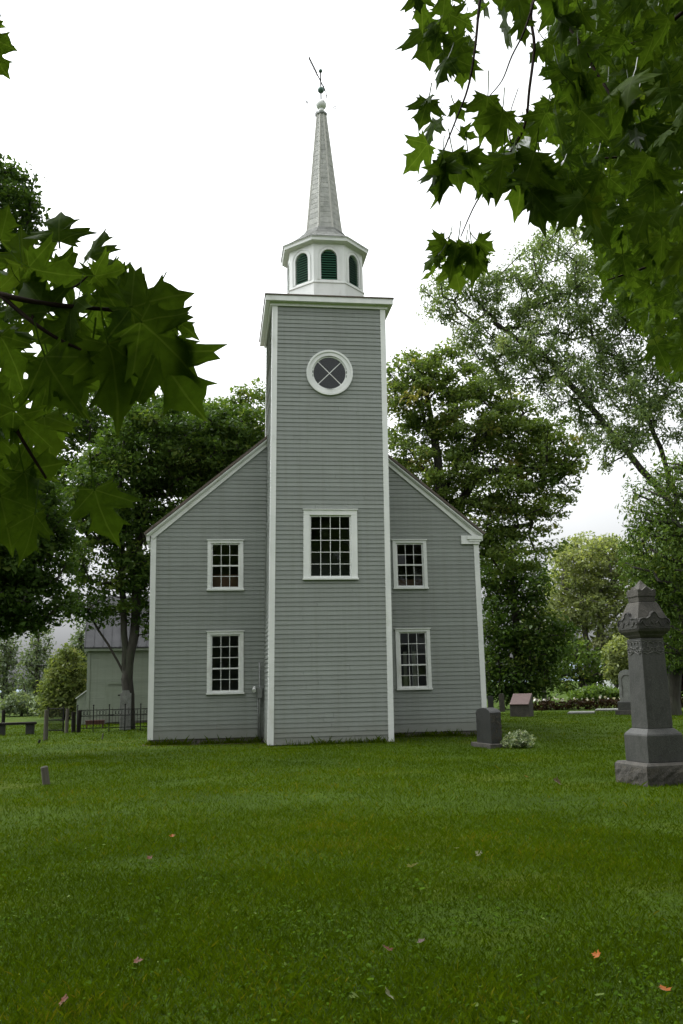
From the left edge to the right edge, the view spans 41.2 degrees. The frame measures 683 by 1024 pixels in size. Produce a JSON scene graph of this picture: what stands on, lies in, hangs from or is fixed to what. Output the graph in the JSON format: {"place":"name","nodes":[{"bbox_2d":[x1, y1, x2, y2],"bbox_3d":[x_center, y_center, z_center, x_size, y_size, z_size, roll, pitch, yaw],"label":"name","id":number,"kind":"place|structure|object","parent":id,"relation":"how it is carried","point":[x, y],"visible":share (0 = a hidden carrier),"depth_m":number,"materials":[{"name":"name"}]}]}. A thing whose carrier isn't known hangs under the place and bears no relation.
{"place":"outdoors","nodes":[
{"label":"outdoors","id":0,"kind":"place"},
{"bbox_2d":[0,681,682,1023],"bbox_3d":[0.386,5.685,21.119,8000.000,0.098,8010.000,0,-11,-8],"label":"lawn","id":1,"kind":"structure","parent":0,"point":[25,718],"depth_m":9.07,"materials":[{"name":"green plant"}]},
{"bbox_2d":[1,710,4,722],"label":"wooden post","id":2,"kind":"object","parent":1,"relation":"on","point":[3,717],"visible":0.53,"depth_m":37.56,"materials":[{"name":"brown wood"}]},
{"bbox_2d":[0,634,24,698],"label":"poplar tree","id":3,"kind":"object","parent":1,"relation":"on","point":[6,665],"visible":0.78,"depth_m":92.37,"materials":[{"name":"green plant"}]},
{"bbox_2d":[0,722,36,735],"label":"stone bench","id":4,"kind":"object","parent":1,"relation":"on","point":[30,727],"visible":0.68,"depth_m":35.20,"materials":[{"name":"grey stone"}]},
{"bbox_2d":[0,691,37,715],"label":"bush","id":5,"kind":"object","parent":1,"relation":"on","point":[14,702],"visible":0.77,"depth_m":63.83,"materials":[{"name":"green plant"}]},
{"bbox_2d":[10,624,56,698],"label":"poplar tree","id":6,"kind":"object","parent":1,"relation":"on","point":[35,667],"visible":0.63,"depth_m":88.64,"materials":[{"name":"green plant"}]},
{"bbox_2d":[26,697,43,716],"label":"bush","id":7,"kind":"object","parent":1,"relation":"on","point":[34,706],"visible":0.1,"depth_m":61.04,"materials":[{"name":"green plant"}]},
{"bbox_2d":[41,766,49,784],"bbox_3d":[-5.232,4.744,16.082,0.137,0.480,0.132,-9,-8,-9],"label":"post","id":8,"kind":"object","parent":1,"relation":"on","point":[45,775],"visible":0.62,"depth_m":16.04,"materials":[{"name":"grey stone"}]},
{"bbox_2d":[43,710,48,740],"bbox_3d":[-9.996,7.279,30.734,0.154,1.210,0.146,0,-11,-8],"label":"wooden post","id":9,"kind":"object","parent":1,"relation":"on","point":[46,723],"visible":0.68,"depth_m":30.69,"materials":[{"name":"grey wood"}]},
{"bbox_2d":[0,152,92,641],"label":"tall tree","id":10,"kind":"object","parent":1,"relation":"on","point":[25,582],"visible":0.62,"depth_m":25.56,"materials":[{"name":"green plant"}]},
{"bbox_2d":[47,706,64,731],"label":"iron gate","id":11,"kind":"structure","parent":1,"relation":"on","point":[56,720],"depth_m":36.78,"materials":[{"name":"black metal"}]},
{"bbox_2d":[30,642,86,718],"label":"round tree","id":12,"kind":"object","parent":1,"relation":"on","point":[59,687],"visible":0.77,"depth_m":53.96,"materials":[{"name":"green plant"}]},
{"bbox_2d":[59,993,67,1004],"bbox_3d":[-1.441,2.523,4.703,0.053,0.042,0.067,5,-13,-31],"label":"fallen leaf","id":13,"kind":"object","parent":1,"relation":"on","point":[62,999],"visible":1,"depth_m":4.71,"materials":[{"name":"brown plant"}]},
{"bbox_2d":[64,709,68,732],"bbox_3d":[-10.796,8.288,35.710,0.151,1.130,0.144,1,-11,-8],"label":"wooden post","id":14,"kind":"object","parent":1,"relation":"on","point":[66,721],"visible":0.69,"depth_m":35.67,"materials":[{"name":"grey wood"}]},
{"bbox_2d":[71,712,75,732],"bbox_3d":[-10.630,8.414,36.037,0.171,1.000,0.157,-2,-11,-8],"label":"wooden post","id":15,"kind":"object","parent":1,"relation":"on","point":[73,722],"visible":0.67,"depth_m":36.01,"materials":[{"name":"brown wood"}]},
{"bbox_2d":[66,617,87,677],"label":"poplar tree","id":16,"kind":"object","parent":1,"relation":"on","point":[79,637],"visible":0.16,"depth_m":80.76,"materials":[{"name":"green plant"}]},
{"bbox_2d":[76,710,81,732],"bbox_3d":[-10.493,8.435,36.300,0.183,1.050,0.175,2,-11,-7],"label":"wooden post","id":17,"kind":"object","parent":1,"relation":"on","point":[78,726],"visible":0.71,"depth_m":36.25,"materials":[{"name":"brown wood"}]},
{"bbox_2d":[85,720,104,727],"bbox_3d":[-10.866,9.366,40.032,0.840,0.380,0.300,2,-11,-16],"label":"red bench","id":18,"kind":"object","parent":1,"relation":"on","point":[88,722],"visible":0.86,"depth_m":39.90,"materials":[{"name":"orange paint"}]},
{"bbox_2d":[28,385,170,550],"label":"broad tree","id":19,"kind":"object","parent":1,"relation":"on","point":[87,432],"visible":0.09,"depth_m":58.47,"materials":[{"name":"green plant"}]},
{"bbox_2d":[75,596,149,724],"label":"annex house","id":20,"kind":"structure","parent":1,"relation":"on","point":[104,684],"depth_m":45.74,"materials":[{"name":"grey wood"}]},
{"bbox_2d":[105,682,121,722],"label":"door","id":21,"kind":"structure","parent":20,"relation":"in","point":[112,697],"depth_m":45.47,"materials":[{"name":"green"}]},
{"bbox_2d":[77,703,147,731],"bbox_3d":[-8.913,8.466,37.402,3.838,1.134,0.065,1,-11,-13],"label":"iron fence","id":22,"kind":"object","parent":1,"relation":"on","point":[115,715],"visible":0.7,"depth_m":37.30,"materials":[{"name":"black metal"}]},
{"bbox_2d":[0,13,227,568],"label":"maple tree","id":23,"kind":"object","parent":1,"relation":"on","point":[121,349],"visible":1,"depth_m":1.49,"materials":[{"name":"green plant"}]},
{"bbox_2d":[119,690,130,729],"bbox_3d":[-9.123,8.355,38.363,0.460,1.620,0.300,1,-11,-14],"label":"gravestone","id":24,"kind":"object","parent":1,"relation":"on","point":[125,696],"visible":0.97,"depth_m":38.22,"materials":[{"name":"stone"}]},
{"bbox_2d":[133,957,142,962],"bbox_3d":[-1.208,2.647,5.372,0.062,0.023,0.059,-9,-13,34],"label":"fallen leaf","id":25,"kind":"object","parent":1,"relation":"on","point":[136,960],"visible":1,"depth_m":5.38,"materials":[{"name":"brown plant"}]},
{"bbox_2d":[44,394,265,728],"bbox_3d":[-7.869,2.132,40.835,10.549,14.938,6.007,0,-11,-8],"label":"maple tree","id":26,"kind":"object","parent":1,"relation":"on","point":[169,462],"visible":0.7,"depth_m":39.83,"materials":[{"name":"green plant"}]},
{"bbox_2d":[175,377,265,502],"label":"broad tree","id":27,"kind":"object","parent":1,"relation":"on","point":[241,400],"visible":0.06,"depth_m":63.55,"materials":[{"name":"green plant"}]},
{"bbox_2d":[144,57,486,745],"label":"church","id":28,"kind":"structure","parent":1,"relation":"on","point":[331,587],"depth_m":28.32,"materials":[{"name":"grey wood"}]},
{"bbox_2d":[206,630,243,694],"bbox_3d":[-3.618,4.682,28.295,1.183,1.952,0.130,0,-11,-8],"label":"window","id":29,"kind":"structure","parent":28,"relation":"in","point":[240,634],"depth_m":28.30,"materials":[{"name":"white paint"}]},
{"bbox_2d":[207,539,243,590],"bbox_3d":[-3.686,1.683,28.868,1.183,1.630,0.130,0,-11,-8],"label":"window","id":30,"kind":"structure","parent":28,"relation":"in","point":[211,542],"depth_m":28.88,"materials":[{"name":"white paint"}]},
{"bbox_2d":[306,350,352,395],"bbox_3d":[-0.368,-4.296,28.071,1.444,1.455,0.125,0,-11,-8],"label":"round window","id":31,"kind":"structure","parent":28,"relation":"in","point":[338,356],"depth_m":28.06,"materials":[{"name":"white paint"}]},
{"bbox_2d":[303,509,358,579],"bbox_3d":[-0.326,0.957,27.049,1.696,2.131,0.130,0,-11,-8],"label":"window","id":32,"kind":"structure","parent":28,"relation":"in","point":[307,513],"depth_m":27.07,"materials":[{"name":"white paint"}]},
{"bbox_2d":[392,539,428,588],"bbox_3d":[2.240,1.706,29.685,1.183,1.630,0.130,0,-11,-8],"label":"window","id":33,"kind":"structure","parent":28,"relation":"in","point":[395,542],"depth_m":29.71,"materials":[{"name":"white paint"}]},
{"bbox_2d":[394,628,432,689],"bbox_3d":[2.307,4.705,29.112,1.183,1.952,0.130,0,-11,-8],"label":"window","id":34,"kind":"structure","parent":28,"relation":"in","point":[426,631],"depth_m":29.12,"materials":[{"name":"white paint"}]},
{"bbox_2d":[411,644,417,685],"bbox_3d":[3.175,6.660,39.410,0.060,1.900,1.120,0,-11,-8],"label":"side window","id":35,"kind":"structure","parent":28,"relation":"in","point":[413,646],"depth_m":39.73,"materials":[{"name":"white paint"}]},
{"bbox_2d":[0,747,682,1023],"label":"clover","id":36,"kind":"object","parent":1,"relation":"on","point":[501,1018],"visible":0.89,"depth_m":5.85,"materials":[{"name":"green plant"}]},
{"bbox_2d":[385,988,393,998],"bbox_3d":[0.247,2.476,4.681,0.051,0.055,0.065,0,-11,-8],"label":"fallen leaf","id":37,"kind":"object","parent":1,"relation":"on","point":[388,992],"visible":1,"depth_m":4.69,"materials":[{"name":"plant"}]},
{"bbox_2d":[386,337,591,582],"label":"oak tree","id":38,"kind":"object","parent":1,"relation":"on","point":[491,431],"visible":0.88,"depth_m":46.84,"materials":[{"name":"green plant"}]},
{"bbox_2d":[471,707,508,748],"bbox_3d":[3.793,5.561,23.409,0.520,1.025,1.200,2,-11,-16],"label":"gravestone","id":39,"kind":"object","parent":1,"relation":"on","point":[488,727],"visible":0.98,"depth_m":23.09,"materials":[{"name":"stone"}]},
{"bbox_2d":[487,696,493,707],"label":"gravestone","id":40,"kind":"object","parent":1,"relation":"on","point":[490,702],"visible":0.56,"depth_m":51.69,"materials":[{"name":"stone"}]},
{"bbox_2d":[499,693,504,711],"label":"gravestone","id":41,"kind":"object","parent":1,"relation":"on","point":[501,703],"visible":0.92,"depth_m":50.54,"materials":[{"name":"stone"}]},
{"bbox_2d":[500,729,536,747],"bbox_3d":[4.435,5.675,22.837,0.922,0.468,0.943,0,-11,-8],"label":"flowering clump","id":42,"kind":"object","parent":1,"relation":"on","point":[516,739],"visible":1,"depth_m":22.67,"materials":[{"name":"green plant"}]},
{"bbox_2d":[510,693,533,716],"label":"gravestone","id":43,"kind":"object","parent":1,"relation":"on","point":[521,704],"visible":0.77,"depth_m":42.17,"materials":[{"name":"stone"}]},
{"bbox_2d":[479,544,580,709],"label":"dark tree","id":44,"kind":"object","parent":1,"relation":"on","point":[509,638],"visible":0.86,"depth_m":53.73,"materials":[{"name":"green plant"}]},
{"bbox_2d":[395,0,682,383],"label":"maple tree","id":45,"kind":"object","parent":1,"relation":"on","point":[612,71],"visible":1,"depth_m":2.74,"materials":[{"name":"green plant"}]},
{"bbox_2d":[533,576,547,705],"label":"tree","id":46,"kind":"object","parent":1,"relation":"on","point":[543,691],"visible":0.04,"depth_m":57.38,"materials":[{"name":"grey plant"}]},
{"bbox_2d":[416,222,682,507],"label":"silver maple","id":47,"kind":"object","parent":1,"relation":"on","point":[643,409],"visible":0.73,"depth_m":31.04,"materials":[{"name":"green plant"}]},
{"bbox_2d":[567,711,594,713],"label":"grave slab","id":48,"kind":"structure","parent":1,"relation":"on","point":[579,712],"depth_m":44.29,"materials":[{"name":"stone"}]},
{"bbox_2d":[549,633,614,701],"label":"broad tree","id":49,"kind":"object","parent":1,"relation":"on","point":[586,676],"visible":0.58,"depth_m":66.27,"materials":[{"name":"green plant"}]},
{"bbox_2d":[519,530,652,700],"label":"pale tree","id":50,"kind":"object","parent":1,"relation":"on","point":[598,605],"visible":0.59,"depth_m":70.19,"materials":[{"name":"green plant"}]},
{"bbox_2d":[566,683,619,703],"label":"bush","id":51,"kind":"object","parent":1,"relation":"on","point":[594,692],"visible":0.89,"depth_m":59.90,"materials":[{"name":"green plant"}]},
{"bbox_2d":[591,950,599,957],"bbox_3d":[1.481,2.571,5.290,0.048,0.043,0.062,0,-11,-8],"label":"fallen leaf","id":52,"kind":"object","parent":1,"relation":"on","point":[595,954],"visible":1,"depth_m":5.29,"materials":[{"name":"orange plant"}]},
{"bbox_2d":[595,708,617,710],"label":"grave slab","id":53,"kind":"structure","parent":1,"relation":"on","point":[607,709],"depth_m":47.48,"materials":[{"name":"stone"}]},
{"bbox_2d":[597,675,618,688],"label":"white house","id":54,"kind":"structure","parent":1,"relation":"on","point":[609,684],"depth_m":121.16,"materials":[{"name":"paint"}]},
{"bbox_2d":[533,696,682,710],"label":"flower hedge","id":55,"kind":"object","parent":1,"relation":"on","point":[570,703],"visible":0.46,"depth_m":51.05,"materials":[{"name":"green plant"}]},
{"bbox_2d":[598,632,628,690],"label":"round tree","id":56,"kind":"object","parent":1,"relation":"on","point":[616,661],"visible":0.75,"depth_m":63.83,"materials":[{"name":"green plant"}]},
{"bbox_2d":[615,670,630,714],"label":"gravestone","id":57,"kind":"object","parent":1,"relation":"on","point":[624,705],"visible":0.65,"depth_m":42.05,"materials":[{"name":"stone"}]},
{"bbox_2d":[609,443,682,667],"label":"weeping tree","id":58,"kind":"object","parent":1,"relation":"on","point":[664,563],"visible":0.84,"depth_m":23.49,"materials":[{"name":"green plant"}]},
{"bbox_2d":[615,581,682,786],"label":"monument","id":59,"kind":"object","parent":1,"relation":"on","point":[653,738],"visible":0.98,"depth_m":14.38,"materials":[{"name":"stone"}]},
{"bbox_2d":[627,517,682,715],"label":"dark tree","id":60,"kind":"object","parent":1,"relation":"on","point":[674,676],"visible":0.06,"depth_m":40.39,"materials":[{"name":"green plant"}]},
{"bbox_2d":[658,985,671,990],"bbox_3d":[1.663,2.450,4.679,0.072,0.018,0.073,-8,-13,30],"label":"fallen leaf","id":61,"kind":"object","parent":1,"relation":"on","point":[664,988],"visible":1,"depth_m":4.68,"materials":[{"name":"orange plant"}]},
{"bbox_2d":[0,0,682,689],"label":"sky","id":62,"kind":"structure","parent":0,"point":[183,130],"materials":[{"name":"white"}]},
{"bbox_2d":[667,654,682,707],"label":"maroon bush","id":63,"kind":"object","parent":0,"point":[681,689],"visible":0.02,"depth_m":44.06,"materials":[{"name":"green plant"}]}
]}

